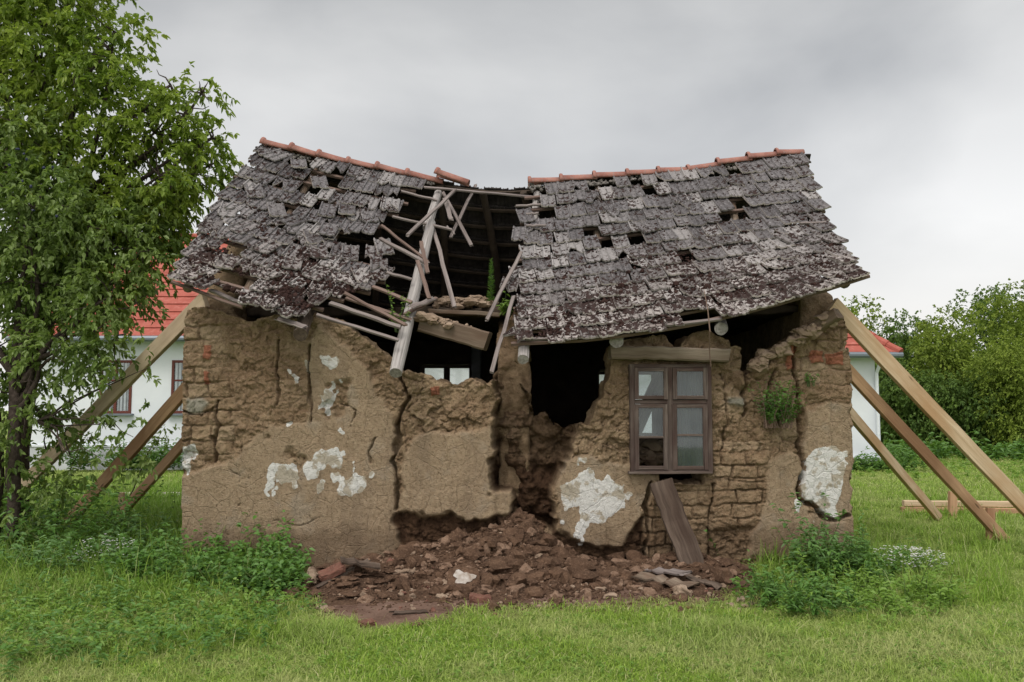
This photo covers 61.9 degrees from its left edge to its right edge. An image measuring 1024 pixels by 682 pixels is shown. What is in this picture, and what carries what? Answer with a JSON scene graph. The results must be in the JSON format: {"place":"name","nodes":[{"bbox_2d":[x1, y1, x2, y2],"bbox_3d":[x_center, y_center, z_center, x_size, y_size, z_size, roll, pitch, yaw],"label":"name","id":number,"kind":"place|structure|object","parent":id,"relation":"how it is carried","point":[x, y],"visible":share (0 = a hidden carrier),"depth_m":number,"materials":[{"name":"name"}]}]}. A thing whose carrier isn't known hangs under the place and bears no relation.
{"place":"outdoors","nodes":[
{"label":"outdoors","id":0,"kind":"place"},
{"bbox_2d":[0,411,1023,681],"bbox_3d":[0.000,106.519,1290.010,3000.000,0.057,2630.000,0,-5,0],"label":"ground","id":1,"kind":"structure","parent":0,"point":[380,615],"depth_m":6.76,"materials":[{"name":"green plant"}]},
{"bbox_2d":[32,441,63,497],"bbox_3d":[-6.530,2.026,11.927,0.455,1.298,0.375,-2,-5,26],"label":"sapling","id":2,"kind":"object","parent":1,"relation":"on","point":[43,483],"visible":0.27,"depth_m":11.95,"materials":[{"name":"green plant"}]},
{"bbox_2d":[41,438,105,469],"bbox_3d":[-12.085,2.940,23.757,1.202,1.362,1.413,-2,-5,28],"label":"shrub","id":3,"kind":"object","parent":1,"relation":"on","point":[89,454],"visible":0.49,"depth_m":23.64,"materials":[{"name":"green plant"}]},
{"bbox_2d":[44,431,106,525],"bbox_3d":[-5.830,1.900,11.403,0.744,1.462,0.472,3,-5,-31],"label":"sapling","id":4,"kind":"object","parent":1,"relation":"on","point":[82,441],"visible":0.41,"depth_m":11.43,"materials":[{"name":"green plant"}]},
{"bbox_2d":[0,473,163,551],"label":"ground cover","id":5,"kind":"object","parent":1,"relation":"on","point":[84,500],"visible":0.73,"depth_m":10.17,"materials":[{"name":"green plant"}]},
{"bbox_2d":[0,492,180,574],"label":"ground cover","id":6,"kind":"object","parent":1,"relation":"on","point":[52,542],"visible":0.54,"depth_m":9.29,"materials":[{"name":"green plant"}]},
{"bbox_2d":[0,83,191,547],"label":"plum tree","id":7,"kind":"object","parent":1,"relation":"on","point":[15,362],"visible":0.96,"depth_m":10.19,"materials":[{"name":"green plant"}]},
{"bbox_2d":[71,510,138,565],"bbox_3d":[-4.364,2.149,9.166,0.729,0.587,0.594,0,-5,0],"label":"flower patch","id":8,"kind":"object","parent":1,"relation":"on","point":[111,544],"visible":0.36,"depth_m":9.15,"materials":[{"name":"white plant"}]},
{"bbox_2d":[21,294,209,487],"bbox_3d":[-5.630,1.112,11.147,5.290,3.117,0.065,-3,-6,35],"label":"timber prop","id":9,"kind":"object","parent":1,"relation":"on","point":[171,333],"visible":0.47,"depth_m":10.49,"materials":[{"name":"brown wood"}]},
{"bbox_2d":[104,439,135,470],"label":"shrub","id":10,"kind":"object","parent":1,"relation":"on","point":[112,457],"visible":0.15,"depth_m":23.60,"materials":[{"name":"green plant"}]},
{"bbox_2d":[118,492,124,506],"bbox_3d":[-6.010,2.561,13.136,0.102,0.457,0.051,0,-5,0],"label":"stake","id":11,"kind":"object","parent":1,"relation":"in","point":[122,494],"visible":0.26,"depth_m":13.12,"materials":[{"name":"brown wood"}]},
{"bbox_2d":[61,382,182,524],"bbox_3d":[-5.128,1.545,11.312,3.386,2.254,0.065,-4,-6,37],"label":"timber prop","id":12,"kind":"object","parent":1,"relation":"on","point":[168,408],"visible":0.62,"depth_m":11.05,"materials":[{"name":"brown wood"}]},
{"bbox_2d":[0,0,244,527],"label":"walnut tree","id":13,"kind":"object","parent":1,"relation":"on","point":[49,80],"visible":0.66,"depth_m":11.11,"materials":[{"name":"green plant"}]},
{"bbox_2d":[117,425,162,470],"bbox_3d":[-10.349,2.924,23.812,1.245,1.410,1.605,0,-5,0],"label":"shrub","id":14,"kind":"object","parent":1,"relation":"on","point":[135,458],"visible":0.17,"depth_m":23.69,"materials":[{"name":"green plant"}]},
{"bbox_2d":[116,438,182,519],"bbox_3d":[-4.932,1.742,12.149,2.849,1.965,0.068,-4,-6,38],"label":"timber prop","id":15,"kind":"object","parent":1,"relation":"on","point":[168,459],"visible":0.43,"depth_m":12.20,"materials":[{"name":"brown wood"}]},
{"bbox_2d":[127,424,179,495],"bbox_3d":[-6.039,2.106,14.053,0.971,1.495,0.537,0,-5,0],"label":"sapling","id":16,"kind":"object","parent":1,"relation":"on","point":[155,442],"visible":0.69,"depth_m":14.07,"materials":[{"name":"green plant"}]},
{"bbox_2d":[137,444,174,470],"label":"shrub","id":17,"kind":"object","parent":1,"relation":"on","point":[157,454],"visible":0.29,"depth_m":23.59,"materials":[{"name":"green plant"}]},
{"bbox_2d":[0,506,326,679],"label":"ground cover","id":18,"kind":"object","parent":1,"relation":"on","point":[208,635],"visible":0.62,"depth_m":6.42,"materials":[{"name":"green plant"}]},
{"bbox_2d":[146,437,183,467],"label":"shrub","id":19,"kind":"object","parent":1,"relation":"on","point":[177,461],"visible":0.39,"depth_m":23.66,"materials":[{"name":"green plant"}]},
{"bbox_2d":[97,510,314,593],"bbox_3d":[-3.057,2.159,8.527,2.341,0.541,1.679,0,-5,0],"label":"ground cover","id":20,"kind":"object","parent":1,"relation":"on","point":[275,567],"visible":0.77,"depth_m":8.28,"materials":[{"name":"green plant"}]},
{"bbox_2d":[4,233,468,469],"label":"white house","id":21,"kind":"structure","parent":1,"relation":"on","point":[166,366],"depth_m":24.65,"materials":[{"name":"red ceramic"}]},
{"bbox_2d":[99,360,133,415],"bbox_3d":[-11.455,1.350,24.622,1.099,1.600,0.220,0,-5,0],"label":"window","id":22,"kind":"structure","parent":21,"relation":"in","point":[122,407],"depth_m":24.63,"materials":[{"name":"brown glass"}]},
{"bbox_2d":[171,360,182,415],"bbox_3d":[-9.355,1.350,24.622,1.145,1.600,0.220,0,-5,0],"label":"window","id":23,"kind":"structure","parent":21,"relation":"in","point":[177,365],"depth_m":24.68,"materials":[{"name":"brown glass"}]},
{"bbox_2d":[259,545,285,559],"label":"herb","id":24,"kind":"object","parent":1,"relation":"on","point":[272,554],"visible":0.05,"depth_m":8.78,"materials":[{"name":"green plant"}]},
{"bbox_2d":[358,618,375,627],"bbox_3d":[-1.155,2.249,6.789,0.134,0.062,0.094,3,-6,-35],"label":"broken brick","id":25,"kind":"object","parent":1,"relation":"on","point":[371,623],"visible":0.89,"depth_m":6.77,"materials":[{"name":"brick"}]},
{"bbox_2d":[399,567,415,573],"bbox_3d":[-1.050,2.333,8.543,0.186,0.116,0.166,1,-5,-8],"label":"earth block","id":26,"kind":"object","parent":1,"relation":"on","point":[403,571],"depth_m":8.50,"materials":[{"name":"beige soil"}]},
{"bbox_2d":[389,609,428,614],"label":"board","id":27,"kind":"object","parent":1,"relation":"on","point":[410,612],"visible":1,"depth_m":7.14,"materials":[{"name":"brown wood"}]},
{"bbox_2d":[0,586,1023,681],"bbox_3d":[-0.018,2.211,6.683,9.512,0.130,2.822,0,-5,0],"label":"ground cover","id":28,"kind":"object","parent":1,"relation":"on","point":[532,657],"visible":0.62,"depth_m":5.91,"materials":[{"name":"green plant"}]},
{"bbox_2d":[167,137,869,566],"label":"ruined cottage","id":29,"kind":"structure","parent":1,"relation":"on","point":[327,413],"depth_m":9.43,"materials":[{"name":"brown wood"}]},
{"bbox_2d":[385,282,411,332],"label":"herb","id":30,"kind":"object","parent":29,"relation":"attached to","point":[401,297],"visible":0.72,"depth_m":9.29,"materials":[{"name":"green plant"}]},
{"bbox_2d":[420,365,470,380],"bbox_3d":[-1.068,0.840,13.978,0.868,0.889,0.064,0,-5,0],"label":"rear window","id":31,"kind":"structure","parent":29,"relation":"in","point":[446,367],"depth_m":13.98,"materials":[{"name":"brown wood"}]},
{"bbox_2d":[487,258,494,303],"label":"horseweed","id":32,"kind":"object","parent":29,"relation":"on","point":[491,281],"visible":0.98,"depth_m":10.38,"materials":[{"name":"green plant"}]},
{"bbox_2d":[496,290,512,315],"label":"herb","id":33,"kind":"object","parent":29,"relation":"attached to","point":[504,306],"visible":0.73,"depth_m":10.22,"materials":[{"name":"green plant"}]},
{"bbox_2d":[597,371,655,433],"bbox_3d":[1.858,1.042,13.961,0.999,1.085,0.064,0,-5,0],"label":"rear window","id":34,"kind":"structure","parent":29,"relation":"in","point":[651,373],"depth_m":13.95,"materials":[{"name":"brown wood"}]},
{"bbox_2d":[628,364,712,473],"bbox_3d":[1.723,0.854,9.380,0.925,1.191,0.257,0,-5,0],"label":"window","id":35,"kind":"structure","parent":29,"relation":"in","point":[687,437],"depth_m":9.31,"materials":[{"name":"brown wood"}]},
{"bbox_2d":[704,291,711,366],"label":"dry stalk","id":36,"kind":"object","parent":29,"relation":"hanging from","point":[709,330],"visible":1,"depth_m":8.95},
{"bbox_2d":[747,364,805,427],"bbox_3d":[2.889,0.557,9.263,0.550,0.782,0.668,-3,-6,33],"label":"creeper","id":37,"kind":"object","parent":29,"relation":"attached to","point":[779,411],"visible":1,"depth_m":9.24,"materials":[{"name":"green plant"}]},
{"bbox_2d":[804,372,820,386],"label":"herb","id":38,"kind":"object","parent":29,"relation":"attached to","point":[807,380],"visible":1,"depth_m":9.31,"materials":[{"name":"green plant"}]},
{"bbox_2d":[290,523,752,605],"bbox_3d":[0.150,2.124,8.305,5.700,0.582,2.900,0,-5,0],"label":"mud mound","id":39,"kind":"object","parent":1,"relation":"on","point":[420,593],"visible":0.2,"depth_m":7.94,"materials":[{"name":"brown soil"}]},
{"bbox_2d":[306,567,319,584],"bbox_3d":[-1.878,2.216,8.053,0.150,0.173,0.139,0,-5,0],"label":"earth block","id":40,"kind":"object","parent":39,"relation":"on","point":[312,572],"depth_m":8.04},
{"bbox_2d":[315,558,370,586],"bbox_3d":[-1.621,2.236,8.215,0.072,0.198,0.685,-4,-6,39],"label":"board","id":41,"kind":"object","parent":39,"relation":"on","point":[323,583],"visible":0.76,"depth_m":8.14,"materials":[{"name":"brown wood"}]},
{"bbox_2d":[447,567,479,585],"bbox_3d":[-0.464,2.267,8.117,0.319,0.211,0.216,0,-5,0],"label":"plaster slab","id":42,"kind":"object","parent":39,"relation":"on","point":[465,575],"depth_m":8.10,"materials":[{"name":"white paint"}]},
{"bbox_2d":[469,592,491,602],"bbox_3d":[-0.282,2.303,7.633,0.205,0.087,0.144,0,-5,0],"label":"broken brick","id":43,"kind":"object","parent":39,"relation":"on","point":[475,598],"visible":0.84,"depth_m":7.58,"materials":[{"name":"red brick"}]},
{"bbox_2d":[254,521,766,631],"bbox_3d":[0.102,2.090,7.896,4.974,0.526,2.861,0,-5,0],"label":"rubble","id":44,"kind":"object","parent":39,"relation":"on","point":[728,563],"visible":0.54,"depth_m":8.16,"materials":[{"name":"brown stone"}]},
{"bbox_2d":[318,562,345,581],"bbox_3d":[-1.720,2.201,8.138,0.270,0.162,0.143,3,-5,-28],"label":"broken brick","id":45,"kind":"object","parent":44,"relation":"on","point":[333,570],"visible":1,"depth_m":8.10,"materials":[{"name":"brick"}]},
{"bbox_2d":[250,507,804,614],"bbox_3d":[0.202,2.120,8.572,5.933,0.707,2.920,0,-5,0],"label":"rubble","id":46,"kind":"object","parent":39,"relation":"on","point":[498,565],"visible":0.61,"depth_m":8.39,"materials":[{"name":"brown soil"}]},
{"bbox_2d":[340,556,380,569],"bbox_3d":[-1.467,2.156,8.287,0.422,0.140,0.143,2,-5,-25],"label":"board","id":47,"kind":"object","parent":46,"relation":"on","point":[360,563],"visible":1,"depth_m":8.26,"materials":[{"name":"brown wood"}]},
{"bbox_2d":[631,571,698,587],"bbox_3d":[1.459,2.301,8.204,0.175,0.078,0.805,3,-6,-34],"label":"board","id":48,"kind":"object","parent":46,"relation":"on","point":[647,576],"visible":0.88,"depth_m":8.21,"materials":[{"name":"brown wood"}]},
{"bbox_2d":[642,567,691,575],"bbox_3d":[1.514,2.253,8.356,0.163,0.085,0.579,3,-5,-30],"label":"board","id":49,"kind":"object","parent":46,"relation":"on","point":[672,571],"visible":0.99,"depth_m":8.27,"materials":[{"name":"grey wood"}]},
{"bbox_2d":[650,478,703,563],"bbox_3d":[1.732,1.939,8.897,0.257,0.983,0.679,3,-5,-29],"label":"board","id":50,"kind":"object","parent":46,"relation":"on","point":[680,532],"visible":0.89,"depth_m":8.90,"materials":[{"name":"brown wood"}]},
{"bbox_2d":[292,567,780,615],"bbox_3d":[0.231,2.253,7.880,4.707,0.231,1.619,0,-5,0],"label":"brick rubble","id":51,"kind":"object","parent":39,"relation":"on","point":[432,609],"visible":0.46,"depth_m":7.39,"materials":[{"name":"red brick"}]},
{"bbox_2d":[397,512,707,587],"bbox_3d":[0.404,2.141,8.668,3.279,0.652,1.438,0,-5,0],"label":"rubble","id":52,"kind":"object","parent":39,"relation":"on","point":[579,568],"visible":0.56,"depth_m":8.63,"materials":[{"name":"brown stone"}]},
{"bbox_2d":[672,584,692,596],"bbox_3d":[1.546,2.281,7.743,0.164,0.130,0.167,2,-5,-23],"label":"earth block","id":53,"kind":"object","parent":39,"relation":"on","point":[680,588],"depth_m":7.71,"materials":[{"name":"beige soil"}]},
{"bbox_2d":[686,573,722,588],"bbox_3d":[1.810,2.279,8.096,0.114,0.060,0.476,3,-5,-29],"label":"board","id":54,"kind":"object","parent":39,"relation":"on","point":[713,584],"visible":0.94,"depth_m":8.07,"materials":[{"name":"brown wood"}]},
{"bbox_2d":[300,522,785,612],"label":"crumbs","id":55,"kind":"object","parent":1,"relation":"on","point":[454,598],"visible":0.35,"depth_m":8.01,"materials":[{"name":"brown soil"}]},
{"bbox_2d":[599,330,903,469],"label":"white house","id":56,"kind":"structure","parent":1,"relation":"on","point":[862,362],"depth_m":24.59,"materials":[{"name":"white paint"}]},
{"bbox_2d":[730,545,870,618],"bbox_3d":[2.461,2.066,7.413,1.124,0.507,1.103,0,-5,0],"label":"bush","id":57,"kind":"object","parent":1,"relation":"on","point":[768,586],"visible":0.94,"depth_m":7.31,"materials":[{"name":"green plant"}]},
{"bbox_2d":[770,492,871,579],"bbox_3d":[3.157,1.983,8.698,1.059,0.901,0.875,2,-5,-26],"label":"bush","id":58,"kind":"object","parent":1,"relation":"on","point":[813,552],"visible":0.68,"depth_m":8.59,"materials":[{"name":"green plant"}]},
{"bbox_2d":[770,508,910,584],"bbox_3d":[3.325,2.069,8.578,1.125,0.709,1.070,2,-5,-27],"label":"bush","id":59,"kind":"object","parent":1,"relation":"on","point":[866,561],"visible":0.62,"depth_m":8.39,"materials":[{"name":"green plant"}]},
{"bbox_2d":[730,546,975,622],"bbox_3d":[3.237,2.146,7.773,2.551,0.429,2.284,0,-5,0],"label":"ground cover","id":60,"kind":"object","parent":1,"relation":"on","point":[904,604],"visible":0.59,"depth_m":7.34,"materials":[{"name":"green plant"}]},
{"bbox_2d":[852,451,874,470],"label":"shrub","id":61,"kind":"object","parent":1,"relation":"on","point":[858,463],"visible":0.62,"depth_m":23.72,"materials":[{"name":"green plant"}]},
{"bbox_2d":[842,294,897,443],"bbox_3d":[16.312,1.514,39.391,3.740,7.440,3.572,-4,-6,37],"label":"broadleaf tree","id":62,"kind":"object","parent":1,"relation":"on","point":[873,318],"visible":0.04,"depth_m":39.41,"materials":[{"name":"green plant"}]},
{"bbox_2d":[855,446,896,469],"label":"shrub","id":63,"kind":"object","parent":1,"relation":"on","point":[872,458],"visible":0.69,"depth_m":23.72,"materials":[{"name":"green plant"}]},
{"bbox_2d":[793,548,976,615],"bbox_3d":[3.335,2.132,7.680,1.492,0.438,1.348,0,-5,0],"label":"bush","id":64,"kind":"object","parent":1,"relation":"on","point":[930,602],"visible":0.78,"depth_m":7.49,"materials":[{"name":"green plant"}]},
{"bbox_2d":[874,445,906,469],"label":"shrub","id":65,"kind":"object","parent":1,"relation":"on","point":[880,467],"visible":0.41,"depth_m":23.80,"materials":[{"name":"green plant"}]},
{"bbox_2d":[850,407,941,520],"bbox_3d":[5.188,1.601,11.809,0.065,2.216,4.224,-4,-6,44],"label":"timber prop","id":66,"kind":"object","parent":1,"relation":"on","point":[864,430],"visible":0.74,"depth_m":11.90,"materials":[{"name":"brown wood"}]},
{"bbox_2d":[875,358,918,448],"bbox_3d":[15.456,2.456,35.453,2.958,4.464,3.279,3,-6,-37],"label":"broadleaf tree","id":67,"kind":"object","parent":1,"relation":"on","point":[884,424],"visible":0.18,"depth_m":34.67,"materials":[{"name":"green plant"}]},
{"bbox_2d":[875,308,929,372],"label":"broadleaf tree","id":68,"kind":"object","parent":1,"relation":"on","point":[896,338],"visible":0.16,"depth_m":41.90,"materials":[{"name":"green plant"}]},
{"bbox_2d":[889,441,925,470],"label":"shrub","id":69,"kind":"object","parent":1,"relation":"on","point":[908,460],"visible":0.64,"depth_m":23.86,"materials":[{"name":"green plant"}]},
{"bbox_2d":[865,533,953,572],"bbox_3d":[4.205,2.236,9.020,0.880,0.428,0.680,0,-5,0],"label":"flower patch","id":70,"kind":"object","parent":1,"relation":"on","point":[913,554],"visible":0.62,"depth_m":8.98,"materials":[{"name":"white plant"}]},
{"bbox_2d":[879,369,969,449],"bbox_3d":[16.380,2.941,33.779,3.454,3.690,3.215,4,-6,-41],"label":"broadleaf tree","id":71,"kind":"object","parent":1,"relation":"on","point":[919,419],"visible":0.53,"depth_m":33.27,"materials":[{"name":"green plant"}]},
{"bbox_2d":[826,298,1023,516],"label":"timber prop","id":72,"kind":"object","parent":1,"relation":"on","point":[914,391],"visible":0.97,"depth_m":10.10,"materials":[{"name":"brown wood"}]},
{"bbox_2d":[850,364,1009,541],"bbox_3d":[5.041,1.348,10.501,3.142,2.522,0.067,2,-5,-26],"label":"timber prop","id":73,"kind":"object","parent":1,"relation":"on","point":[907,434],"visible":0.84,"depth_m":10.48,"materials":[{"name":"brown wood"}]},
{"bbox_2d":[851,451,1023,478],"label":"undergrowth","id":74,"kind":"object","parent":1,"relation":"on","point":[962,464],"visible":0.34,"depth_m":23.17,"materials":[{"name":"green plant"}]},
{"bbox_2d":[948,491,956,518],"bbox_3d":[6.987,2.609,13.533,0.138,0.448,0.072,0,-5,0],"label":"stake","id":75,"kind":"object","parent":1,"relation":"on","point":[952,499],"visible":0.67,"depth_m":13.50,"materials":[{"name":"brown wood"}]},
{"bbox_2d":[882,429,1023,460],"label":"undergrowth","id":76,"kind":"object","parent":1,"relation":"on","point":[939,449],"visible":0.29,"depth_m":29.29,"materials":[{"name":"green plant"}]},
{"bbox_2d":[904,304,1007,443],"bbox_3d":[18.563,1.729,36.278,4.645,6.795,5.166,-4,-6,41],"label":"broadleaf tree","id":77,"kind":"object","parent":1,"relation":"on","point":[948,352],"visible":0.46,"depth_m":35.62,"materials":[{"name":"green plant"}]},
{"bbox_2d":[900,506,1019,513],"bbox_3d":[8.029,2.800,14.073,3.101,0.101,0.124,0,-5,5],"label":"board","id":78,"kind":"object","parent":1,"relation":"on","point":[997,509],"visible":0.31,"depth_m":14.08,"materials":[{"name":"brown wood"}]},
{"bbox_2d":[902,500,1012,506],"bbox_3d":[8.053,2.699,14.135,3.047,0.100,0.125,0,-5,4],"label":"board","id":79,"kind":"object","parent":78,"relation":"on","point":[916,503],"visible":0.55,"depth_m":14.14,"materials":[{"name":"brown wood"}]},
{"bbox_2d":[938,369,1016,450],"bbox_3d":[18.110,2.875,33.263,3.676,3.917,3.141,4,-6,-42],"label":"broadleaf tree","id":80,"kind":"object","parent":1,"relation":"on","point":[970,419],"visible":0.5,"depth_m":32.57,"materials":[{"name":"green plant"}]},
{"bbox_2d":[949,282,1023,440],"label":"broadleaf tree","id":81,"kind":"object","parent":1,"relation":"on","point":[996,288],"visible":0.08,"depth_m":44.80,"materials":[{"name":"green plant"}]},
{"bbox_2d":[985,508,994,539],"bbox_3d":[6.164,2.353,10.995,0.118,0.404,0.060,0,-5,0],"label":"stake","id":82,"kind":"object","parent":1,"relation":"on","point":[990,512],"visible":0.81,"depth_m":10.98,"materials":[{"name":"brown wood"}]},
{"bbox_2d":[960,331,1023,448],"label":"broadleaf tree","id":83,"kind":"object","parent":1,"relation":"on","point":[1010,372],"visible":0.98,"depth_m":31.83,"materials":[{"name":"green plant"}]},
{"bbox_2d":[968,278,1023,438],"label":"broadleaf tree","id":84,"kind":"object","parent":1,"relation":"on","point":[1012,325],"visible":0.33,"depth_m":40.59,"materials":[{"name":"green plant"}]},
{"bbox_2d":[0,499,1023,601],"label":"tall grass","id":85,"kind":"structure","parent":0,"point":[951,560],"depth_m":8.66,"materials":[{"name":"green plant"}]},
{"bbox_2d":[0,0,1023,410],"label":"sky","id":86,"kind":"structure","parent":0,"point":[908,114],"materials":[{"name":"grey"}]}
]}

